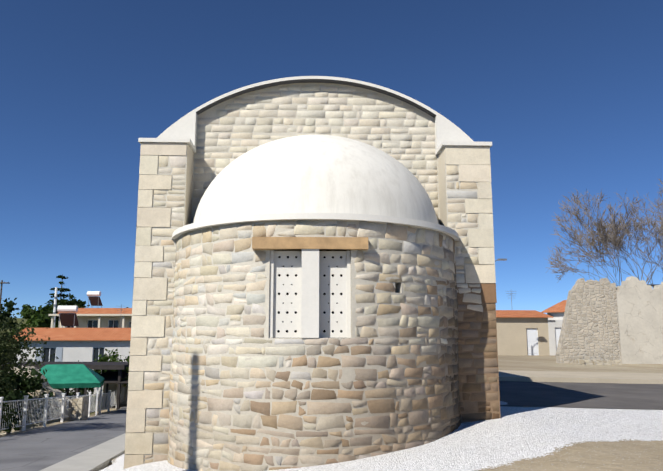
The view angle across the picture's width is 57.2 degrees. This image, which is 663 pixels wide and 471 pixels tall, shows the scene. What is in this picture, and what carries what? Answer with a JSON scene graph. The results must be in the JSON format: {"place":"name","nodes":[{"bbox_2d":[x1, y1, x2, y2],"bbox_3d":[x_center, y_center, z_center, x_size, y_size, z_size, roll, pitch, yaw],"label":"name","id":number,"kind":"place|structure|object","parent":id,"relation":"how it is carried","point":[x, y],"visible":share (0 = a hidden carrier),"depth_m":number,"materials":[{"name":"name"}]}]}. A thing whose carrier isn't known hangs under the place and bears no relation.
{"place":"outdoors","nodes":[
{"label":"outdoors","id":0,"kind":"place"},
{"bbox_2d":[0,405,126,470],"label":"road","id":1,"kind":"structure","parent":0,"point":[38,449],"depth_m":15.93,"materials":[{"name":"grey asphalt"}]},
{"bbox_2d":[117,293,515,326],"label":"roof aerials","id":2,"kind":"object","parent":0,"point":[506,293],"visible":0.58,"depth_m":49.92,"materials":[{"name":"grey metal"}]},
{"bbox_2d":[0,318,662,470],"bbox_3d":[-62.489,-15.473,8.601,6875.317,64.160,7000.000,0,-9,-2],"label":"ground","id":3,"kind":"structure","parent":0,"point":[515,438],"depth_m":7.70,"materials":[{"name":"white gravel"}]},
{"bbox_2d":[0,280,9,309],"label":"utility pole","id":4,"kind":"object","parent":3,"relation":"on","point":[1,282],"visible":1,"depth_m":80.47,"materials":[{"name":"grey wood"}]},
{"bbox_2d":[0,298,19,329],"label":"hill tree","id":5,"kind":"object","parent":3,"relation":"on","point":[10,304],"visible":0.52,"depth_m":106.09,"materials":[{"name":"green plant"}]},
{"bbox_2d":[0,307,54,432],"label":"olive tree","id":6,"kind":"object","parent":3,"relation":"on","point":[8,356],"visible":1,"depth_m":18.95,"materials":[{"name":"green plant"}]},
{"bbox_2d":[0,368,58,433],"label":"village bush","id":7,"kind":"object","parent":3,"relation":"on","point":[23,385],"visible":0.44,"depth_m":23.89,"materials":[{"name":"green plant"}]},
{"bbox_2d":[9,310,57,334],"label":"hill tree","id":8,"kind":"object","parent":3,"relation":"on","point":[40,320],"visible":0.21,"depth_m":87.16,"materials":[{"name":"green plant"}]},
{"bbox_2d":[16,303,51,326],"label":"hill tree","id":9,"kind":"object","parent":3,"relation":"on","point":[25,312],"visible":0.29,"depth_m":113.68,"materials":[{"name":"green plant"}]},
{"bbox_2d":[0,365,88,434],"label":"ruin wall","id":10,"kind":"structure","parent":3,"relation":"on","point":[77,409],"depth_m":25.20,"materials":[{"name":"stone"}]},
{"bbox_2d":[42,310,58,325],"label":"hill tree","id":11,"kind":"object","parent":3,"relation":"on","point":[47,315],"visible":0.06,"depth_m":110.23,"materials":[{"name":"green plant"}]},
{"bbox_2d":[53,287,57,327],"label":"white mast","id":12,"kind":"object","parent":3,"relation":"on","point":[55,302],"visible":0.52,"depth_m":78.46,"materials":[{"name":"silver metal"}]},
{"bbox_2d":[41,274,74,325],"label":"norfolk pine","id":13,"kind":"object","parent":3,"relation":"on","point":[61,289],"visible":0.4,"depth_m":112.07,"materials":[{"name":"green plant"}]},
{"bbox_2d":[0,387,124,430],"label":"road fence","id":14,"kind":"object","parent":3,"relation":"on","point":[61,408],"visible":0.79,"depth_m":22.62,"materials":[{"name":"white metal"}]},
{"bbox_2d":[1,362,128,409],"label":"pergola","id":15,"kind":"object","parent":3,"relation":"on","point":[118,366],"depth_m":34.07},
{"bbox_2d":[48,293,89,326],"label":"hill tree","id":16,"kind":"object","parent":3,"relation":"on","point":[79,303],"visible":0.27,"depth_m":110.12,"materials":[{"name":"green plant"}]},
{"bbox_2d":[9,328,130,395],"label":"white house","id":17,"kind":"structure","parent":3,"relation":"on","point":[77,344],"depth_m":47.85,"materials":[{"name":"grey"}]},
{"bbox_2d":[57,306,78,327],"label":"solar water heater","id":18,"kind":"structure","parent":17,"relation":"on","point":[67,316],"depth_m":51.18,"materials":[{"name":"brown metal"}]},
{"bbox_2d":[40,364,103,415],"bbox_3d":[-13.412,8.063,30.339,3.640,3.200,3.240,3,-10,-17],"label":"green gazebo","id":19,"kind":"object","parent":3,"relation":"on","point":[69,375],"visible":0.56,"depth_m":29.64,"materials":[{"name":"fabric"}]},
{"bbox_2d":[52,357,98,398],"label":"village bush","id":20,"kind":"object","parent":3,"relation":"on","point":[81,391],"visible":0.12,"depth_m":41.76,"materials":[{"name":"green plant"}]},
{"bbox_2d":[40,433,124,470],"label":"sidewalk","id":21,"kind":"structure","parent":3,"relation":"on","point":[99,457],"depth_m":11.31,"materials":[{"name":"concrete"}]},
{"bbox_2d":[49,308,131,327],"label":"house","id":22,"kind":"structure","parent":3,"relation":"on","point":[99,317],"depth_m":69.24,"materials":[{"name":"grey paint"}]},
{"bbox_2d":[87,291,102,307],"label":"solar water heater","id":23,"kind":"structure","parent":22,"relation":"on","point":[94,299],"depth_m":73.09,"materials":[{"name":"grey metal"}]},
{"bbox_2d":[84,371,128,407],"bbox_3d":[-11.791,9.635,35.210,4.000,3.250,3.000,-1,-9,4],"label":"lean to roof","id":24,"kind":"object","parent":3,"relation":"on","point":[110,376],"visible":0.15,"depth_m":35.52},
{"bbox_2d":[93,348,128,385],"bbox_3d":[-14.039,9.250,39.836,4.128,3.664,3.947,0,-9,-2],"label":"village bush","id":25,"kind":"object","parent":3,"relation":"on","point":[113,358],"visible":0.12,"depth_m":39.45,"materials":[{"name":"green plant"}]},
{"bbox_2d":[102,383,127,408],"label":"shed wall","id":26,"kind":"structure","parent":3,"relation":"on","point":[112,387],"depth_m":37.08,"materials":[{"name":"black"}]},
{"bbox_2d":[121,371,128,386],"bbox_3d":[-10.540,8.594,34.793,2.986,2.915,3.037,6,-11,-34],"label":"bush by church","id":27,"kind":"object","parent":3,"relation":"on","point":[126,377],"visible":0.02,"depth_m":34.53,"materials":[{"name":"green plant"}]},
{"bbox_2d":[124,76,500,470],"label":"church","id":28,"kind":"structure","parent":3,"relation":"on","point":[314,284],"depth_m":8.55,"materials":[{"name":"stone"}]},
{"bbox_2d":[496,310,552,355],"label":"beige house","id":29,"kind":"structure","parent":3,"relation":"on","point":[521,332],"depth_m":45.17,"materials":[{"name":"beige paint"}]},
{"bbox_2d":[542,300,566,319],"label":"house","id":30,"kind":"structure","parent":3,"relation":"on","point":[556,311],"depth_m":47.12,"materials":[{"name":"orange tile"}]},
{"bbox_2d":[499,370,662,383],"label":"sidewalk","id":31,"kind":"structure","parent":3,"relation":"on","point":[583,377],"depth_m":17.83,"materials":[{"name":"beige concrete"}]},
{"bbox_2d":[499,381,662,409],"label":"lane","id":32,"kind":"structure","parent":3,"relation":"on","point":[584,395],"depth_m":13.37,"materials":[{"name":"grey asphalt"}]},
{"bbox_2d":[556,278,621,362],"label":"stone wall","id":33,"kind":"structure","parent":3,"relation":"on","point":[590,327],"depth_m":32.08,"materials":[{"name":"beige stone"}]},
{"bbox_2d":[573,359,621,364],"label":"wall","id":34,"kind":"structure","parent":3,"relation":"on","point":[594,362],"depth_m":30.42,"materials":[{"name":"stone"}]},
{"bbox_2d":[546,188,662,287],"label":"bare tree","id":35,"kind":"object","parent":3,"relation":"on","point":[614,239],"visible":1,"depth_m":37.01,"materials":[{"name":"brown plant"}]},
{"bbox_2d":[616,276,662,363],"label":"wall","id":36,"kind":"structure","parent":3,"relation":"on","point":[640,310],"depth_m":32.06,"materials":[{"name":"beige paint"}]},
{"bbox_2d":[625,179,662,278],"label":"bare tree","id":37,"kind":"object","parent":3,"relation":"on","point":[660,213],"visible":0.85,"depth_m":37.83,"materials":[{"name":"brown plant"}]},
{"bbox_2d":[0,0,662,317],"label":"sky","id":38,"kind":"structure","parent":0,"point":[567,95],"materials":[{"name":"blue"}]},
{"bbox_2d":[548,320,562,354],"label":"house wall","id":39,"kind":"structure","parent":0,"point":[554,328],"depth_m":45.33,"materials":[{"name":"white paint"}]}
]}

